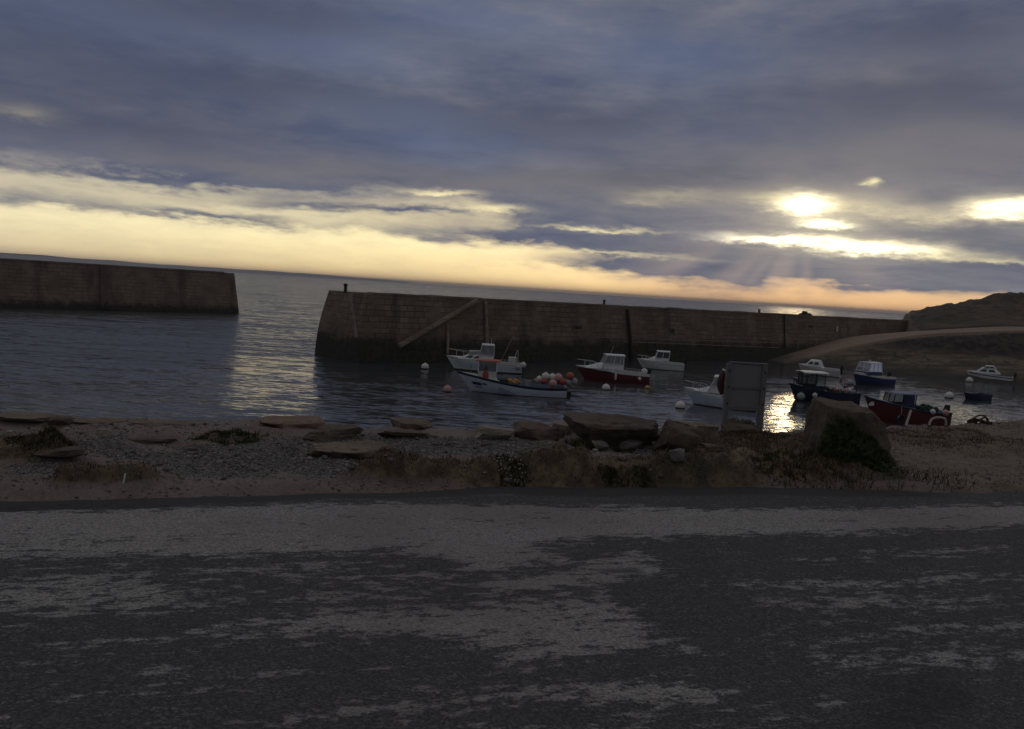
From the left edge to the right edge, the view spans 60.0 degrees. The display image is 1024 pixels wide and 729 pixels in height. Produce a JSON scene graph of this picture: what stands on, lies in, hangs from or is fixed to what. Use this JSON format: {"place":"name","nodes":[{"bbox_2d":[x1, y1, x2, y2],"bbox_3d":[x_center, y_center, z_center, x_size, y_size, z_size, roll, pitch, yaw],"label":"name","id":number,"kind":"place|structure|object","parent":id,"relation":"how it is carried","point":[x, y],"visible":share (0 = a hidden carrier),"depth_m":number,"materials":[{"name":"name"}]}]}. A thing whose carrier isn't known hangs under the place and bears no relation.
{"place":"outdoors","nodes":[
{"label":"outdoors","id":0,"kind":"place"},
{"bbox_2d":[0,253,409,282],"bbox_3d":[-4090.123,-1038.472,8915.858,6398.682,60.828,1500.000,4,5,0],"label":"hills","id":1,"kind":"structure","parent":0,"point":[37,257],"depth_m":8329.46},
{"bbox_2d":[0,486,1023,728],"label":"road","id":2,"kind":"structure","parent":0,"point":[502,607],"depth_m":6.10,"materials":[{"name":"grey asphalt"}]},
{"bbox_2d":[0,258,1023,431],"bbox_3d":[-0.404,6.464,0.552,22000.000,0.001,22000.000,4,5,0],"label":"water","id":3,"kind":"structure","parent":0,"point":[256,357],"depth_m":62.23,"materials":[{"name":"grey liquid"}]},
{"bbox_2d":[0,258,238,313],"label":"stone breakwater","id":4,"kind":"object","parent":3,"relation":"in","point":[32,284],"visible":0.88,"depth_m":124.03,"materials":[{"name":"grey stone"}]},
{"bbox_2d":[421,362,428,368],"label":"buoy","id":5,"kind":"object","parent":3,"relation":"on","point":[424,366],"visible":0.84,"depth_m":67.84,"materials":[{"name":"white plastic"}]},
{"bbox_2d":[443,384,451,391],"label":"buoy","id":6,"kind":"object","parent":3,"relation":"on","point":[447,388],"visible":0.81,"depth_m":54.06,"materials":[{"name":"pink plastic"}]},
{"bbox_2d":[447,339,524,373],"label":"cabin boat","id":7,"kind":"object","parent":3,"relation":"on","point":[463,362],"visible":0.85,"depth_m":68.13,"materials":[{"name":"white paint"}]},
{"bbox_2d":[456,358,574,397],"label":"fishing boat","id":8,"kind":"object","parent":3,"relation":"on","point":[485,380],"visible":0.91,"depth_m":54.63,"materials":[{"name":"white paint"}]},
{"bbox_2d":[542,372,548,379],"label":"float ball","id":9,"kind":"object","parent":8,"relation":"hanging from","point":[545,375],"visible":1,"depth_m":54.53,"materials":[{"name":"white plastic"}]},
{"bbox_2d":[549,373,554,379],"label":"float ball","id":10,"kind":"object","parent":8,"relation":"hanging from","point":[551,376],"visible":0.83,"depth_m":54.62,"materials":[{"name":"white plastic"}]},
{"bbox_2d":[549,379,556,386],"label":"float ball","id":11,"kind":"object","parent":8,"relation":"hanging from","point":[552,382],"visible":1,"depth_m":54.10,"materials":[{"name":"pink plastic"}]},
{"bbox_2d":[555,372,562,381],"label":"float ball","id":12,"kind":"object","parent":8,"relation":"hanging from","point":[558,376],"visible":0.99,"depth_m":54.56,"materials":[{"name":"pink plastic"}]},
{"bbox_2d":[559,379,565,384],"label":"float ball","id":13,"kind":"object","parent":8,"relation":"hanging from","point":[562,381],"visible":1,"depth_m":54.36,"materials":[{"name":"red plastic"}]},
{"bbox_2d":[566,372,573,379],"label":"float ball","id":14,"kind":"object","parent":8,"relation":"hanging from","point":[569,375],"visible":1,"depth_m":54.92,"materials":[{"name":"orange plastic"}]},
{"bbox_2d":[570,377,577,384],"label":"float ball","id":15,"kind":"object","parent":8,"relation":"hanging from","point":[574,380],"visible":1,"depth_m":55.05,"materials":[{"name":"plastic"}]},
{"bbox_2d":[602,383,609,389],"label":"buoy","id":16,"kind":"object","parent":3,"relation":"on","point":[606,386],"visible":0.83,"depth_m":60.83,"materials":[{"name":"white plastic"}]},
{"bbox_2d":[315,290,907,362],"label":"stone pier","id":17,"kind":"structure","parent":3,"relation":"in","point":[399,328],"depth_m":82.77,"materials":[{"name":"stone"}]},
{"bbox_2d":[343,283,347,292],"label":"bollard","id":18,"kind":"object","parent":17,"relation":"on","point":[345,287],"visible":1,"depth_m":69.85,"materials":[{"name":"metal"}]},
{"bbox_2d":[348,295,357,337],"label":"timber post","id":19,"kind":"object","parent":17,"relation":"attached to","point":[352,317],"visible":1,"depth_m":68.76,"materials":[{"name":"wood"}]},
{"bbox_2d":[446,324,449,353],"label":"timber post","id":20,"kind":"object","parent":17,"relation":"attached to","point":[447,338],"visible":0.99,"depth_m":74.56,"materials":[{"name":"wood"}]},
{"bbox_2d":[484,301,488,353],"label":"timber post","id":21,"kind":"object","parent":17,"relation":"attached to","point":[486,325],"visible":0.9,"depth_m":77.27,"materials":[{"name":"wood"}]},
{"bbox_2d":[626,309,632,360],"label":"timber post","id":22,"kind":"object","parent":17,"relation":"attached to","point":[629,334],"visible":0.91,"depth_m":89.14,"materials":[{"name":"wood"}]},
{"bbox_2d":[783,314,785,347],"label":"timber post","id":23,"kind":"object","parent":17,"relation":"attached to","point":[784,330],"visible":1,"depth_m":107.01,"materials":[{"name":"wood"}]},
{"bbox_2d":[799,311,811,314],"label":"stone heap","id":24,"kind":"object","parent":17,"relation":"on","point":[804,313],"visible":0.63,"depth_m":112.62,"materials":[{"name":"stone"}]},
{"bbox_2d":[576,346,650,384],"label":"cabin boat","id":25,"kind":"object","parent":3,"relation":"on","point":[602,371],"visible":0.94,"depth_m":66.31,"materials":[{"name":"red plastic"}]},
{"bbox_2d":[641,368,647,373],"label":"buoy","id":26,"kind":"object","parent":25,"relation":"on","point":[644,371],"visible":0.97,"depth_m":66.81,"materials":[{"name":"white plastic"}]},
{"bbox_2d":[637,350,686,371],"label":"motor cruiser","id":27,"kind":"object","parent":3,"relation":"on","point":[659,360],"visible":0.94,"depth_m":80.74,"materials":[{"name":"grey plastic"}]},
{"bbox_2d":[675,400,684,408],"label":"buoy","id":28,"kind":"object","parent":3,"relation":"on","point":[680,404],"visible":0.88,"depth_m":53.08,"materials":[{"name":"white plastic"}]},
{"bbox_2d":[683,375,755,411],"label":"motor boat","id":29,"kind":"object","parent":3,"relation":"on","point":[709,396],"visible":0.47,"depth_m":54.92,"materials":[{"name":"white plastic"}]},
{"bbox_2d":[798,359,843,377],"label":"motor cruiser","id":30,"kind":"object","parent":3,"relation":"on","point":[813,365],"visible":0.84,"depth_m":85.78,"materials":[{"name":"white plastic"}]},
{"bbox_2d":[789,370,860,404],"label":"work boat","id":31,"kind":"object","parent":3,"relation":"on","point":[809,390],"visible":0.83,"depth_m":61.46,"materials":[{"name":"blue paint"}]},
{"bbox_2d":[797,392,804,399],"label":"buoy","id":32,"kind":"object","parent":31,"relation":"hanging from","point":[801,396],"visible":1,"depth_m":61.08,"materials":[{"name":"white plastic"}]},
{"bbox_2d":[853,360,895,385],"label":"wheelhouse boat","id":33,"kind":"object","parent":3,"relation":"on","point":[865,373],"visible":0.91,"depth_m":78.52,"materials":[{"name":"blue paint"}]},
{"bbox_2d":[864,391,952,425],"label":"fishing boat","id":34,"kind":"object","parent":3,"relation":"on","point":[883,410],"visible":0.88,"depth_m":52.25,"materials":[{"name":"red paint"}]},
{"bbox_2d":[896,407,905,423],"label":"tyre","id":35,"kind":"object","parent":34,"relation":"hanging from","point":[898,417],"visible":1,"depth_m":51.77,"materials":[{"name":"black rubber"}]},
{"bbox_2d":[942,409,948,415],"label":"buoy","id":36,"kind":"object","parent":34,"relation":"hanging from","point":[945,412],"visible":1,"depth_m":52.08,"materials":[{"name":"pink plastic"}]},
{"bbox_2d":[944,391,953,397],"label":"buoy","id":37,"kind":"object","parent":3,"relation":"on","point":[949,394],"visible":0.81,"depth_m":70.64,"materials":[{"name":"white plastic"}]},
{"bbox_2d":[966,377,972,381],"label":"buoy","id":38,"kind":"object","parent":3,"relation":"on","point":[969,379],"visible":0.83,"depth_m":89.61,"materials":[{"name":"white plastic"}]},
{"bbox_2d":[963,392,992,400],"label":"dinghy","id":39,"kind":"object","parent":3,"relation":"on","point":[978,396],"visible":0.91,"depth_m":70.09,"materials":[{"name":"blue paint"}]},
{"bbox_2d":[967,365,1016,380],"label":"motor cruiser","id":40,"kind":"object","parent":3,"relation":"on","point":[989,371],"visible":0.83,"depth_m":91.77,"materials":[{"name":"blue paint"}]},
{"bbox_2d":[0,418,1023,501],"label":"foreshore","id":41,"kind":"structure","parent":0,"point":[734,476],"depth_m":10.46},
{"bbox_2d":[0,411,62,421],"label":"rock","id":42,"kind":"object","parent":41,"relation":"on","point":[27,416],"visible":0.79,"depth_m":11.80,"materials":[{"name":"beige stone"}]},
{"bbox_2d":[4,420,87,461],"bbox_3d":[-5.204,0.842,9.945,0.919,0.364,0.939,4,5,0],"label":"tussock","id":43,"kind":"object","parent":41,"relation":"on","point":[30,440],"visible":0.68,"depth_m":9.77,"materials":[{"name":"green plant"}]},
{"bbox_2d":[32,446,85,458],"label":"rock","id":44,"kind":"object","parent":41,"relation":"on","point":[69,452],"visible":1,"depth_m":9.58,"materials":[{"name":"stone"}]},
{"bbox_2d":[47,416,72,424],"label":"rock","id":45,"kind":"object","parent":41,"relation":"on","point":[65,420],"visible":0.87,"depth_m":11.80,"materials":[{"name":"stone"}]},
{"bbox_2d":[73,417,129,423],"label":"rock","id":46,"kind":"object","parent":41,"relation":"on","point":[100,420],"visible":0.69,"depth_m":12.04,"materials":[{"name":"beige stone"}]},
{"bbox_2d":[122,435,178,443],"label":"rock","id":47,"kind":"object","parent":41,"relation":"on","point":[162,439],"visible":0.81,"depth_m":11.00,"materials":[{"name":"stone"}]},
{"bbox_2d":[127,419,206,426],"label":"rock","id":48,"kind":"object","parent":41,"relation":"on","point":[152,422],"visible":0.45,"depth_m":12.27,"materials":[{"name":"beige stone"}]},
{"bbox_2d":[191,427,264,446],"bbox_3d":[-3.589,0.919,11.386,1.104,0.209,0.639,4,5,0],"label":"tussock","id":49,"kind":"object","parent":41,"relation":"on","point":[233,430],"visible":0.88,"depth_m":11.37,"materials":[{"name":"green plant"}]},
{"bbox_2d":[260,415,325,428],"bbox_3d":[-3.231,0.882,13.063,0.946,0.200,0.662,2,5,-20],"label":"rock","id":50,"kind":"object","parent":41,"relation":"on","point":[309,422],"visible":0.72,"depth_m":12.91,"materials":[{"name":"orange stone"}]},
{"bbox_2d":[301,424,363,442],"bbox_3d":[-2.455,0.945,11.997,0.847,0.243,0.512,-2,7,-48],"label":"rock","id":51,"kind":"object","parent":41,"relation":"on","point":[327,432],"visible":0.88,"depth_m":11.87,"materials":[{"name":"stone"}]},
{"bbox_2d":[308,440,393,458],"bbox_3d":[-1.942,1.080,10.751,1.030,0.229,0.618,-1,6,-20],"label":"rock","id":52,"kind":"object","parent":41,"relation":"on","point":[362,449],"visible":0.73,"depth_m":10.63,"materials":[{"name":"beige stone"}]},
{"bbox_2d":[377,428,432,437],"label":"rock","id":53,"kind":"object","parent":41,"relation":"on","point":[400,432],"visible":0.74,"depth_m":12.41,"materials":[{"name":"stone"}]},
{"bbox_2d":[389,417,433,429],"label":"rock","id":54,"kind":"object","parent":41,"relation":"on","point":[411,423],"visible":0.69,"depth_m":13.48,"materials":[{"name":"beige stone"}]},
{"bbox_2d":[475,425,515,439],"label":"rock","id":55,"kind":"object","parent":41,"relation":"on","point":[487,432],"visible":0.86,"depth_m":12.89,"materials":[{"name":"stone"}]},
{"bbox_2d":[0,418,1023,500],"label":"pebbles","id":56,"kind":"object","parent":41,"relation":"on","point":[510,446],"visible":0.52,"depth_m":10.75,"materials":[{"name":"grey gravel"}]},
{"bbox_2d":[0,417,1023,487],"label":"dry grass","id":57,"kind":"structure","parent":41,"relation":"on","point":[727,434],"depth_m":10.75,"materials":[{"name":"brown plant"}]},
{"bbox_2d":[491,452,534,486],"bbox_3d":[0.011,1.215,10.014,0.543,0.418,0.335,4,5,0],"label":"flowering plant","id":58,"kind":"object","parent":41,"relation":"on","point":[513,465],"visible":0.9,"depth_m":10.04,"materials":[{"name":"green plant"}]},
{"bbox_2d":[4,422,1023,498],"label":"turf tufts","id":59,"kind":"object","parent":41,"relation":"on","point":[703,448],"visible":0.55,"depth_m":13.12,"materials":[{"name":"green plant"}]},
{"bbox_2d":[513,420,564,440],"bbox_3d":[0.362,1.044,13.353,0.859,0.340,0.515,2,5,-20],"label":"rock","id":60,"kind":"object","parent":41,"relation":"on","point":[532,430],"visible":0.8,"depth_m":13.21,"materials":[{"name":"stone"}]},
{"bbox_2d":[552,420,572,434],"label":"rock","id":61,"kind":"object","parent":41,"relation":"on","point":[562,425],"visible":0.45,"depth_m":13.83,"materials":[{"name":"grey stone"}]},
{"bbox_2d":[557,437,567,442],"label":"rock","id":62,"kind":"object","parent":41,"relation":"on","point":[563,440],"visible":0.67,"depth_m":13.26,"materials":[{"name":"grey stone"}]},
{"bbox_2d":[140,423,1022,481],"bbox_3d":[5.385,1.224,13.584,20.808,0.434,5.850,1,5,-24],"label":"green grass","id":63,"kind":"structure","parent":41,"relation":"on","point":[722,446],"depth_m":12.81,"materials":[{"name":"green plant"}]},
{"bbox_2d":[565,436,606,451],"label":"tussock","id":64,"kind":"object","parent":41,"relation":"on","point":[586,444],"visible":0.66,"depth_m":12.50,"materials":[{"name":"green plant"}]},
{"bbox_2d":[591,440,608,449],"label":"rock","id":65,"kind":"object","parent":41,"relation":"on","point":[602,445],"visible":0.77,"depth_m":12.51,"materials":[{"name":"grey stone"}]},
{"bbox_2d":[563,412,658,446],"bbox_3d":[1.447,1.067,13.162,1.440,0.598,0.972,4,5,10],"label":"boulder","id":66,"kind":"object","parent":41,"relation":"on","point":[612,430],"visible":0.73,"depth_m":12.89,"materials":[{"name":"brown stone"}]},
{"bbox_2d":[597,462,636,487],"bbox_3d":[1.199,1.314,10.305,0.569,0.328,0.306,4,5,0],"label":"tussock","id":67,"kind":"object","parent":41,"relation":"on","point":[613,474],"visible":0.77,"depth_m":10.32,"materials":[{"name":"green plant"}]},
{"bbox_2d":[618,439,642,449],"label":"rock","id":68,"kind":"object","parent":41,"relation":"on","point":[628,444],"visible":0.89,"depth_m":12.72,"materials":[{"name":"grey stone"}]},
{"bbox_2d":[625,463,656,486],"bbox_3d":[1.498,1.327,10.377,0.399,0.326,0.266,0,6,-35],"label":"tussock","id":69,"kind":"object","parent":41,"relation":"on","point":[644,479],"visible":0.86,"depth_m":10.40,"materials":[{"name":"brown plant"}]},
{"bbox_2d":[653,419,699,450],"bbox_3d":[2.340,1.090,12.662,0.598,0.566,0.419,9,3,-20],"label":"rock","id":70,"kind":"object","parent":41,"relation":"on","point":[675,435],"visible":0.79,"depth_m":12.52,"materials":[{"name":"brown stone"}]},
{"bbox_2d":[669,448,684,462],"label":"rock","id":71,"kind":"object","parent":41,"relation":"on","point":[677,455],"visible":1,"depth_m":10.62,"materials":[{"name":"grey stone"}]},
{"bbox_2d":[668,419,719,443],"bbox_3d":[2.717,1.047,13.040,0.783,0.382,0.626,8,3,-20],"label":"rock","id":72,"kind":"object","parent":41,"relation":"on","point":[704,431],"visible":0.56,"depth_m":12.92,"materials":[{"name":"beige stone"}]},
{"bbox_2d":[699,443,717,450],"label":"rock","id":73,"kind":"object","parent":41,"relation":"on","point":[709,447],"visible":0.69,"depth_m":12.62,"materials":[{"name":"beige stone"}]},
{"bbox_2d":[719,422,759,433],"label":"rock","id":74,"kind":"object","parent":41,"relation":"on","point":[735,427],"visible":0.54,"depth_m":14.74,"materials":[{"name":"stone"}]},
{"bbox_2d":[721,361,767,430],"bbox_3d":[3.922,0.666,14.989,0.718,1.415,0.107,3,5,-8],"label":"notice board","id":75,"kind":"object","parent":41,"relation":"on","point":[744,387],"visible":0.92,"depth_m":14.96,"materials":[{"name":"metal"}]},
{"bbox_2d":[717,368,725,396],"bbox_3d":[3.791,0.322,15.074,0.624,0.624,0.163,3,5,-8],"label":"lifebuoy","id":76,"kind":"object","parent":75,"relation":"attached to","point":[720,382],"visible":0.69,"depth_m":15.00,"materials":[{"name":"red plastic"}]},
{"bbox_2d":[745,448,828,488],"bbox_3d":[3.417,1.311,11.145,1.199,0.466,0.996,-1,7,-43],"label":"tussock","id":77,"kind":"object","parent":41,"relation":"on","point":[770,471],"visible":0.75,"depth_m":11.09,"materials":[{"name":"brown plant"}]},
{"bbox_2d":[801,397,891,465],"bbox_3d":[4.501,1.022,11.957,1.055,1.075,0.897,5,5,-3],"label":"boulder","id":78,"kind":"object","parent":41,"relation":"on","point":[821,412],"visible":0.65,"depth_m":11.68,"materials":[{"name":"brown stone"}]},
{"bbox_2d":[706,439,995,492],"bbox_3d":[4.467,1.269,11.881,3.970,0.555,2.209,4,5,0],"label":"scrub","id":79,"kind":"object","parent":41,"relation":"on","point":[840,463],"visible":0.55,"depth_m":11.43,"materials":[{"name":"plant"}]},
{"bbox_2d":[816,416,912,479],"bbox_3d":[4.796,1.112,11.598,1.526,0.841,0.678,2,5,-22],"label":"ivy","id":80,"kind":"object","parent":41,"relation":"on","point":[850,434],"visible":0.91,"depth_m":11.55,"materials":[{"name":"green plant"}]},
{"bbox_2d":[902,410,911,426],"bbox_3d":[7.771,1.105,17.409,0.330,0.423,0.079,-1,7,-44],"label":"ladder handrail","id":81,"kind":"object","parent":41,"relation":"on","point":[908,417],"visible":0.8,"depth_m":17.42,"materials":[{"name":"metal"}]},
{"bbox_2d":[927,416,947,426],"bbox_3d":[8.348,1.164,17.371,0.492,0.298,0.083,2,5,-19],"label":"ladder handrail","id":82,"kind":"object","parent":41,"relation":"on","point":[936,417],"visible":0.9,"depth_m":17.34,"materials":[{"name":"metal"}]},
{"bbox_2d":[967,415,992,424],"bbox_3d":[9.652,1.147,18.369,0.547,0.214,0.283,3,5,-12],"label":"lobster pot","id":83,"kind":"object","parent":41,"relation":"on","point":[974,420],"visible":0.98,"depth_m":18.29,"materials":[{"name":"metal"}]},
{"bbox_2d":[0,0,1023,313],"label":"sky","id":84,"kind":"structure","parent":0,"point":[852,155],"materials":[{"name":"grey"}]},
{"bbox_2d":[801,292,1023,385],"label":"hill","id":85,"kind":"structure","parent":0,"point":[951,357],"depth_m":102.26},
{"bbox_2d":[769,326,1023,362],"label":"slipway","id":86,"kind":"structure","parent":85,"relation":"on","point":[831,347],"depth_m":107.06,"materials":[{"name":"grey concrete"}]}
]}

